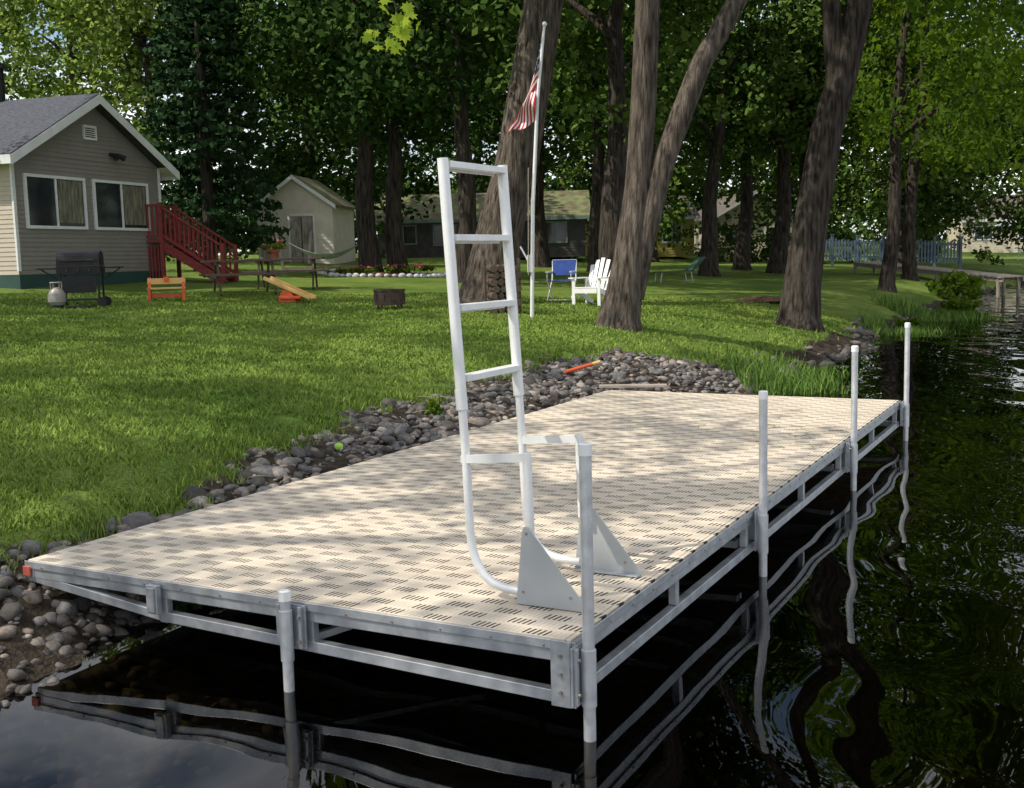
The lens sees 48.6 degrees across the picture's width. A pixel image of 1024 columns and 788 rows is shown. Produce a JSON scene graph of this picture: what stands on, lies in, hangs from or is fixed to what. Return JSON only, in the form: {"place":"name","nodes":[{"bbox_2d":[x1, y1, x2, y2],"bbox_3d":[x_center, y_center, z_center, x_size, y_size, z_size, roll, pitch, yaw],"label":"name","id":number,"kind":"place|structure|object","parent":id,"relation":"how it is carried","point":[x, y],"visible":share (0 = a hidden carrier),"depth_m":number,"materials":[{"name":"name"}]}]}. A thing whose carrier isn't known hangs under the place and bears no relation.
{"place":"outdoors","nodes":[
{"label":"outdoors","id":0,"kind":"place"},
{"bbox_2d":[0,284,1023,787],"bbox_3d":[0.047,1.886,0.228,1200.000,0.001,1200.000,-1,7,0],"label":"lake water","id":1,"kind":"structure","parent":0,"point":[868,632],"depth_m":5.12,"materials":[{"name":"black liquid"}]},
{"bbox_2d":[23,322,910,741],"bbox_3d":[0.702,1.215,8.611,3.227,3.088,7.877,2,8,28],"label":"dock","id":2,"kind":"object","parent":1,"relation":"in","point":[675,488],"visible":0.96,"depth_m":6.24,"materials":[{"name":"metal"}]},
{"bbox_2d":[437,157,640,611],"bbox_3d":[0.133,-0.082,5.085,0.694,1.927,0.624,2,8,28],"label":"dock ladder","id":3,"kind":"object","parent":2,"relation":"on","point":[543,581],"visible":0.94,"depth_m":4.99,"materials":[{"name":"metal"}]},
{"bbox_2d":[854,261,1023,296],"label":"wooden jetty","id":4,"kind":"object","parent":1,"relation":"in","point":[998,278],"visible":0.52,"depth_m":43.07,"materials":[{"name":"grey wood"}]},
{"bbox_2d":[0,240,1023,699],"bbox_3d":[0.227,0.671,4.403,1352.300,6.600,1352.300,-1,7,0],"label":"ground","id":5,"kind":"structure","parent":0,"point":[848,292],"depth_m":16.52,"materials":[{"name":"green plant"}]},
{"bbox_2d":[0,0,82,100],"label":"maple tree","id":6,"kind":"object","parent":5,"relation":"on","point":[9,68],"visible":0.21,"depth_m":55.22,"materials":[{"name":"green plant"}]},
{"bbox_2d":[47,282,65,308],"bbox_3d":[-8.298,-1.800,20.658,0.313,0.482,0.313,-1,7,0],"label":"propane tank","id":7,"kind":"object","parent":5,"relation":"on","point":[56,294],"visible":0.95,"depth_m":20.57,"materials":[{"name":"metal"}]},
{"bbox_2d":[36,250,123,307],"bbox_3d":[-7.979,-2.118,20.895,1.480,1.035,0.840,-2,7,-9],"label":"barbecue grill","id":8,"kind":"object","parent":5,"relation":"on","point":[71,262],"visible":0.88,"depth_m":20.86,"materials":[{"name":"black metal"}]},
{"bbox_2d":[0,271,161,288],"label":"skirting","id":9,"kind":"object","parent":5,"relation":"on","point":[23,281],"visible":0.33,"depth_m":26.83,"materials":[{"name":"teal paint"}]},
{"bbox_2d":[0,108,160,274],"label":"siding","id":10,"kind":"object","parent":9,"relation":"on","point":[68,151],"visible":0.65,"depth_m":27.75,"materials":[{"name":"grey wood"}]},
{"bbox_2d":[9,124,160,270],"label":"trim","id":11,"kind":"structure","parent":10,"relation":"attached to","point":[54,202],"depth_m":27.65,"materials":[{"name":"white paint"}]},
{"bbox_2d":[0,0,190,135],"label":"maple tree","id":12,"kind":"object","parent":5,"relation":"on","point":[30,59],"visible":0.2,"depth_m":48.25,"materials":[{"name":"green plant"}]},
{"bbox_2d":[33,0,264,155],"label":"maple tree","id":13,"kind":"object","parent":5,"relation":"on","point":[138,34],"visible":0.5,"depth_m":44.97,"materials":[{"name":"green plant"}]},
{"bbox_2d":[147,277,185,300],"bbox_3d":[-6.975,-2.122,22.890,0.740,0.490,0.400,-3,7,-14],"label":"childrens bench","id":14,"kind":"object","parent":5,"relation":"on","point":[164,280],"visible":0.91,"depth_m":22.90,"materials":[{"name":"orange wood"}]},
{"bbox_2d":[145,202,238,282],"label":"red wooden stairs","id":15,"kind":"structure","parent":5,"relation":"on","point":[180,252],"depth_m":30.33,"materials":[{"name":"paint"}]},
{"bbox_2d":[172,600,212,611],"bbox_3d":[-1.744,1.167,6.317,0.258,0.268,0.264,-6,8,-32],"label":"weed plant","id":16,"kind":"object","parent":5,"relation":"on","point":[182,607],"visible":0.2,"depth_m":6.26,"materials":[{"name":"green plant"}]},
{"bbox_2d":[139,0,290,259],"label":"spruce tree","id":17,"kind":"object","parent":5,"relation":"on","point":[211,198],"visible":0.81,"depth_m":35.44,"materials":[{"name":"green plant"}]},
{"bbox_2d":[146,0,285,245],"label":"spruce tree","id":18,"kind":"object","parent":5,"relation":"on","point":[189,55],"visible":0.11,"depth_m":42.76,"materials":[{"name":"green plant"}]},
{"bbox_2d":[199,259,285,296],"bbox_3d":[-6.067,-2.618,25.452,1.700,0.786,1.865,-4,7,-20],"label":"picnic table","id":19,"kind":"object","parent":5,"relation":"on","point":[267,274],"visible":0.97,"depth_m":25.00,"materials":[{"name":"brown wood"}]},
{"bbox_2d":[242,257,325,289],"bbox_3d":[-5.677,-3.011,28.427,1.900,0.786,1.865,-2,7,-6],"label":"picnic table","id":20,"kind":"object","parent":5,"relation":"on","point":[313,270],"visible":0.73,"depth_m":27.99,"materials":[{"name":"brown wood"}]},
{"bbox_2d":[261,239,286,257],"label":"potted flowers","id":21,"kind":"object","parent":20,"relation":"on","point":[272,253],"visible":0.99,"depth_m":28.18,"materials":[{"name":"green plant"}]},
{"bbox_2d":[263,276,316,301],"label":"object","id":22,"kind":"object","parent":5,"relation":"on","point":[290,293],"visible":0.99,"depth_m":22.81,"materials":[{"name":"orange plastic"}]},
{"bbox_2d":[147,0,437,224],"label":"maple tree","id":23,"kind":"object","parent":5,"relation":"on","point":[288,162],"visible":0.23,"depth_m":51.43,"materials":[{"name":"green plant"}]},
{"bbox_2d":[188,3,416,224],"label":"maple tree","id":24,"kind":"object","parent":5,"relation":"on","point":[286,113],"visible":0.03,"depth_m":69.21,"materials":[{"name":"green plant"}]},
{"bbox_2d":[254,174,355,264],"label":"garden shed","id":25,"kind":"structure","parent":5,"relation":"on","point":[316,216],"depth_m":45.31,"materials":[{"name":"beige wood"}]},
{"bbox_2d":[287,214,316,262],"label":"door","id":26,"kind":"structure","parent":25,"relation":"in","point":[300,225],"depth_m":45.32,"materials":[{"name":"grey wood"}]},
{"bbox_2d":[275,233,358,269],"bbox_3d":[-6.434,-5.013,39.293,3.489,1.363,0.900,-2,7,-6],"label":"hammock","id":27,"kind":"object","parent":5,"relation":"on","point":[332,255],"visible":0.68,"depth_m":39.15,"materials":[{"name":"fabric"}]},
{"bbox_2d":[334,442,342,450],"bbox_3d":[-1.370,0.416,8.961,0.066,0.066,0.065,3,8,33],"label":"tennis ball","id":28,"kind":"object","parent":5,"relation":"on","point":[338,446],"visible":1,"depth_m":8.94,"materials":[{"name":"fabric"}]},
{"bbox_2d":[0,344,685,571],"bbox_3d":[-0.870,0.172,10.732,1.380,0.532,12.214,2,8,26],"label":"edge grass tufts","id":29,"kind":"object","parent":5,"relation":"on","point":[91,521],"visible":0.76,"depth_m":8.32,"materials":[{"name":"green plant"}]},
{"bbox_2d":[179,0,511,271],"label":"maple tree","id":30,"kind":"object","parent":5,"relation":"on","point":[368,251],"visible":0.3,"depth_m":35.55,"materials":[{"name":"green plant"}]},
{"bbox_2d":[280,40,470,214],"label":"maple tree","id":31,"kind":"object","parent":5,"relation":"on","point":[422,188],"visible":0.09,"depth_m":64.85,"materials":[{"name":"green plant"}]},
{"bbox_2d":[262,0,496,272],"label":"maple tree","id":32,"kind":"object","parent":5,"relation":"on","point":[395,250],"visible":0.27,"depth_m":36.98,"materials":[{"name":"green plant"}]},
{"bbox_2d":[0,347,761,706],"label":"shore rocks","id":33,"kind":"object","parent":5,"relation":"on","point":[402,431],"visible":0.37,"depth_m":9.18,"materials":[{"name":"grey stone"}]},
{"bbox_2d":[317,263,445,277],"bbox_3d":[-4.191,-4.014,37.179,4.339,0.524,3.290,-1,7,0],"label":"flower bed","id":34,"kind":"object","parent":5,"relation":"on","point":[355,271],"visible":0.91,"depth_m":36.59,"materials":[{"name":"white stone"}]},
{"bbox_2d":[373,289,404,309],"bbox_3d":[-2.316,-1.792,21.433,0.602,0.375,0.602,-1,7,0],"label":"fire pit","id":35,"kind":"object","parent":5,"relation":"on","point":[382,297],"visible":0.98,"depth_m":21.19,"materials":[{"name":"metal"}]},
{"bbox_2d":[360,0,420,54],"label":"maple branch","id":36,"kind":"object","parent":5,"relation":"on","point":[403,25],"visible":1,"depth_m":4.83,"materials":[{"name":"green plant"}]},
{"bbox_2d":[103,356,726,521],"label":"driftwood sticks","id":37,"kind":"object","parent":5,"relation":"on","point":[413,412],"visible":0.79,"depth_m":9.46,"materials":[{"name":"brown wood"}]},
{"bbox_2d":[421,399,443,414],"bbox_3d":[-0.733,0.150,10.488,0.207,0.211,0.239,0,7,15],"label":"weed plant","id":38,"kind":"object","parent":5,"relation":"on","point":[433,406],"visible":0.92,"depth_m":10.47,"materials":[{"name":"green plant"}]},
{"bbox_2d":[292,0,633,282],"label":"maple tree","id":39,"kind":"object","parent":5,"relation":"on","point":[453,85],"visible":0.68,"depth_m":31.63,"materials":[{"name":"green plant"}]},
{"bbox_2d":[380,2,557,193],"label":"maple tree","id":40,"kind":"object","parent":5,"relation":"on","point":[482,182],"visible":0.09,"depth_m":64.23,"materials":[{"name":"green plant"}]},
{"bbox_2d":[374,190,589,257],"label":"cottage","id":41,"kind":"structure","parent":5,"relation":"on","point":[567,213],"depth_m":57.32,"materials":[{"name":"brown wood"}]},
{"bbox_2d":[402,221,567,245],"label":"windows","id":42,"kind":"structure","parent":41,"relation":"in","point":[556,231],"depth_m":57.20,"materials":[{"name":"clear glass"}]},
{"bbox_2d":[483,258,522,312],"bbox_3d":[-0.172,-1.990,20.822,0.680,1.000,0.479,-3,7,-11],"label":"firewood stack","id":43,"kind":"object","parent":5,"relation":"on","point":[497,274],"visible":0.56,"depth_m":20.66,"materials":[{"name":"brown wood"}]},
{"bbox_2d":[459,0,563,303],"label":"maple tree","id":44,"kind":"object","parent":5,"relation":"on","point":[515,151],"visible":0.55,"depth_m":23.02,"materials":[{"name":"brown plant"}]},
{"bbox_2d":[426,0,607,267],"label":"maple tree","id":45,"kind":"object","parent":5,"relation":"on","point":[481,134],"visible":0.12,"depth_m":48.88,"materials":[{"name":"green plant"}]},
{"bbox_2d":[507,21,546,317],"bbox_3d":[0.296,-3.754,19.694,0.740,5.256,0.256,-1,7,0],"label":"flagpole","id":46,"kind":"object","parent":5,"relation":"on","point":[528,114],"visible":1,"depth_m":19.61,"materials":[{"name":"white metal"}]},
{"bbox_2d":[77,57,1023,255],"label":"distant treeline","id":47,"kind":"object","parent":5,"relation":"on","point":[866,229],"visible":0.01,"depth_m":120.61,"materials":[{"name":"green plant"}]},
{"bbox_2d":[545,259,576,300],"bbox_3d":[1.096,-2.499,24.908,0.590,0.904,0.576,1,7,17],"label":"folding camp chair","id":48,"kind":"object","parent":5,"relation":"on","point":[565,267],"visible":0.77,"depth_m":25.07,"materials":[{"name":"blue fabric"}]},
{"bbox_2d":[161,158,998,254],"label":"understory shrubs","id":49,"kind":"object","parent":5,"relation":"on","point":[857,218],"depth_m":93.01,"materials":[{"name":"green plant"}]},
{"bbox_2d":[565,360,600,373],"bbox_3d":[0.860,-0.330,13.771,0.488,0.135,0.047,-5,8,-26],"label":"orange marker pole","id":50,"kind":"object","parent":5,"relation":"on","point":[594,363],"visible":1,"depth_m":13.76,"materials":[{"name":"plastic"}]},
{"bbox_2d":[544,74,624,196],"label":"maple tree","id":51,"kind":"object","parent":5,"relation":"on","point":[578,181],"visible":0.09,"depth_m":78.97,"materials":[{"name":"green plant"}]},
{"bbox_2d":[165,208,1004,264],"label":"garden shrubs","id":52,"kind":"object","parent":5,"relation":"on","point":[765,253],"visible":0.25,"depth_m":63.28,"materials":[{"name":"green plant"}]},
{"bbox_2d":[568,258,610,305],"bbox_3d":[1.706,-2.318,23.367,0.780,0.968,0.866,3,8,31],"label":"adirondack chair","id":53,"kind":"object","parent":5,"relation":"on","point":[599,289],"visible":0.77,"depth_m":23.46,"materials":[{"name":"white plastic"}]},
{"bbox_2d":[428,0,767,294],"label":"maple tree","id":54,"kind":"object","parent":5,"relation":"on","point":[609,27],"visible":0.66,"depth_m":27.41,"materials":[{"name":"green plant"}]},
{"bbox_2d":[490,0,719,271],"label":"maple tree","id":55,"kind":"object","parent":5,"relation":"on","point":[599,153],"visible":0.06,"depth_m":43.07,"materials":[{"name":"green plant"}]},
{"bbox_2d":[599,384,666,387],"bbox_3d":[1.348,-0.090,12.634,0.750,0.030,0.120,-1,7,7],"label":"loose plank","id":56,"kind":"object","parent":5,"relation":"on","point":[632,385],"visible":1,"depth_m":12.59,"materials":[{"name":"grey wood"}]},
{"bbox_2d":[553,14,719,261],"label":"maple tree","id":57,"kind":"object","parent":5,"relation":"on","point":[675,203],"visible":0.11,"depth_m":59.88,"materials":[{"name":"green plant"}]},
{"bbox_2d":[582,196,699,256],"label":"yellow cottage","id":58,"kind":"structure","parent":5,"relation":"on","point":[676,251],"depth_m":65.71,"materials":[{"name":"yellow wood"}]},
{"bbox_2d":[662,223,681,242],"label":"windows","id":59,"kind":"structure","parent":58,"relation":"in","point":[677,227],"depth_m":65.61,"materials":[{"name":"black glass"}]},
{"bbox_2d":[595,0,747,331],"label":"maple tree","id":60,"kind":"object","parent":5,"relation":"on","point":[649,173],"visible":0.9,"depth_m":17.70,"materials":[{"name":"brown plant"}]},
{"bbox_2d":[653,257,705,281],"bbox_3d":[5.299,-3.939,35.863,1.610,0.763,0.500,-4,7,-17],"label":"camp lounge chair","id":61,"kind":"object","parent":5,"relation":"on","point":[693,266],"visible":0.94,"depth_m":35.86,"materials":[{"name":"green fabric"}]},
{"bbox_2d":[624,26,745,210],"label":"maple tree","id":62,"kind":"object","parent":5,"relation":"on","point":[696,194],"depth_m":83.88,"materials":[{"name":"green plant"}]},
{"bbox_2d":[584,0,821,276],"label":"maple tree","id":63,"kind":"object","parent":5,"relation":"on","point":[709,265],"visible":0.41,"depth_m":40.67,"materials":[{"name":"green plant"}]},
{"bbox_2d":[655,0,821,270],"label":"maple tree","id":64,"kind":"object","parent":5,"relation":"on","point":[742,258],"visible":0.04,"depth_m":49.18,"materials":[{"name":"green plant"}]},
{"bbox_2d":[694,190,795,258],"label":"cream cottage","id":65,"kind":"structure","parent":5,"relation":"on","point":[722,210],"depth_m":69.59,"materials":[{"name":"beige wood"}]},
{"bbox_2d":[724,226,773,243],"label":"windows","id":66,"kind":"structure","parent":65,"relation":"in","point":[732,236],"depth_m":69.50,"materials":[{"name":"black glass"}]},
{"bbox_2d":[734,296,780,301],"bbox_3d":[5.846,-2.232,26.441,2.000,0.100,1.400,-1,7,0],"label":"mulch ring","id":67,"kind":"object","parent":5,"relation":"on","point":[763,299],"visible":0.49,"depth_m":26.13,"materials":[{"name":"brown soil"}]},
{"bbox_2d":[705,5,843,227],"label":"maple tree","id":68,"kind":"object","parent":5,"relation":"on","point":[761,167],"depth_m":82.24,"materials":[{"name":"green plant"}]},
{"bbox_2d":[723,337,860,395],"bbox_3d":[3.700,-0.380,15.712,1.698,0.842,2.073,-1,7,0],"label":"shore weeds","id":69,"kind":"object","parent":5,"relation":"on","point":[786,383],"visible":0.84,"depth_m":15.48,"materials":[{"name":"green plant"}]},
{"bbox_2d":[688,0,898,273],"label":"maple tree","id":70,"kind":"object","parent":5,"relation":"on","point":[784,142],"visible":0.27,"depth_m":44.60,"materials":[{"name":"green plant"}]},
{"bbox_2d":[667,0,944,189],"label":"maple tree","id":71,"kind":"object","parent":5,"relation":"on","point":[810,48],"visible":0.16,"depth_m":44.98,"materials":[{"name":"green plant"}]},
{"bbox_2d":[717,0,945,263],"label":"maple tree","id":72,"kind":"object","parent":5,"relation":"on","point":[761,216],"visible":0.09,"depth_m":61.17,"materials":[{"name":"green plant"}]},
{"bbox_2d":[746,287,995,388],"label":"bank rocks","id":73,"kind":"object","parent":5,"relation":"on","point":[846,350],"visible":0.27,"depth_m":21.57,"materials":[{"name":"grey stone"}]},
{"bbox_2d":[924,269,987,299],"bbox_3d":[14.257,-3.405,36.385,1.837,1.213,1.777,-7,9,-38],"label":"shore bush","id":74,"kind":"object","parent":73,"relation":"on","point":[971,289],"visible":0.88,"depth_m":35.98,"materials":[{"name":"green plant"}]},
{"bbox_2d":[824,234,962,268],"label":"blue picket fence","id":75,"kind":"object","parent":5,"relation":"on","point":[881,243],"visible":0.65,"depth_m":56.88,"materials":[{"name":"blue paint"}]},
{"bbox_2d":[773,0,1023,263],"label":"maple tree","id":76,"kind":"object","parent":5,"relation":"on","point":[924,191],"visible":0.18,"depth_m":55.27,"materials":[{"name":"green plant"}]},
{"bbox_2d":[774,0,1023,332],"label":"maple tree","id":77,"kind":"object","parent":5,"relation":"on","point":[844,35],"visible":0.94,"depth_m":21.47,"materials":[{"name":"brown plant"}]},
{"bbox_2d":[858,310,960,334],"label":"shore weeds","id":78,"kind":"object","parent":5,"relation":"on","point":[878,330],"visible":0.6,"depth_m":25.50,"materials":[{"name":"green plant"}]},
{"bbox_2d":[894,316,926,329],"bbox_3d":[9.240,-1.569,26.365,0.699,0.509,0.925,-1,7,0],"label":"shore bush","id":79,"kind":"object","parent":5,"relation":"on","point":[915,321],"visible":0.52,"depth_m":26.27,"materials":[{"name":"green plant"}]},
{"bbox_2d":[808,0,1023,280],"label":"maple tree","id":80,"kind":"object","parent":5,"relation":"on","point":[912,181],"visible":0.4,"depth_m":41.50,"materials":[{"name":"green plant"}]},
{"bbox_2d":[849,32,997,255],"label":"maple tree","id":81,"kind":"object","parent":5,"relation":"on","point":[939,177],"visible":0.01,"depth_m":79.04,"materials":[{"name":"green plant"}]},
{"bbox_2d":[845,2,1023,261],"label":"maple tree","id":82,"kind":"object","parent":5,"relation":"on","point":[984,192],"depth_m":65.58,"materials":[{"name":"green plant"}]},
{"bbox_2d":[846,0,1023,292],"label":"maple tree","id":83,"kind":"object","parent":5,"relation":"on","point":[896,117],"visible":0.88,"depth_m":33.17,"materials":[{"name":"green plant"}]},
{"bbox_2d":[871,292,1008,321],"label":"shore weeds","id":84,"kind":"object","parent":5,"relation":"on","point":[925,316],"visible":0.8,"depth_m":29.69,"materials":[{"name":"green plant"}]},
{"bbox_2d":[880,28,1023,207],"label":"maple tree","id":85,"kind":"object","parent":5,"relation":"on","point":[993,177],"visible":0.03,"depth_m":97.85,"materials":[{"name":"green plant"}]},
{"bbox_2d":[933,291,982,314],"bbox_3d":[12.235,-2.280,31.146,1.213,1.086,1.327,-3,7,-14],"label":"shore bush","id":86,"kind":"object","parent":5,"relation":"on","point":[962,304],"visible":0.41,"depth_m":31.00,"materials":[{"name":"green plant"}]},
{"bbox_2d":[933,53,1023,251],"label":"maple tree","id":87,"kind":"object","parent":5,"relation":"on","point":[1017,211],"visible":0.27,"depth_m":55.85,"materials":[{"name":"green plant"}]},
{"bbox_2d":[943,194,1023,252],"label":"lake cottage","id":88,"kind":"structure","parent":5,"relation":"on","point":[978,243],"depth_m":87.05,"materials":[{"name":"beige wood"}]},
{"bbox_2d":[974,225,1023,239],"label":"windows","id":89,"kind":"structure","parent":88,"relation":"in","point":[975,234],"depth_m":86.93,"materials":[{"name":"white glass"}]},
{"bbox_2d":[992,221,1023,259],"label":"patio umbrella","id":90,"kind":"object","parent":5,"relation":"on","point":[1019,236],"visible":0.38,"depth_m":71.19,"materials":[{"name":"white plastic"}]},
{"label":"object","id":91,"kind":"object","parent":5,"relation":"on","visible":0},
{"bbox_2d":[0,63,126,161],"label":"chimney pipe and lights","id":92,"kind":"object","parent":91,"relation":"attached to","point":[116,156],"visible":0.92,"depth_m":28.62,"materials":[{"name":"black metal"}]},
{"bbox_2d":[0,93,179,180],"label":"roof","id":93,"kind":"structure","parent":91,"relation":"on","point":[27,126],"depth_m":27.35,"materials":[{"name":"grey"}]},
{"bbox_2d":[0,0,1023,254],"label":"sky","id":94,"kind":"structure","parent":0,"point":[55,33],"materials":[{"name":"white"}]},
{"bbox_2d":[698,409,846,446],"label":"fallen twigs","id":95,"kind":"object","parent":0,"point":[797,429],"visible":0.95,"depth_m":9.40,"materials":[{"name":"brown wood"}]}
]}

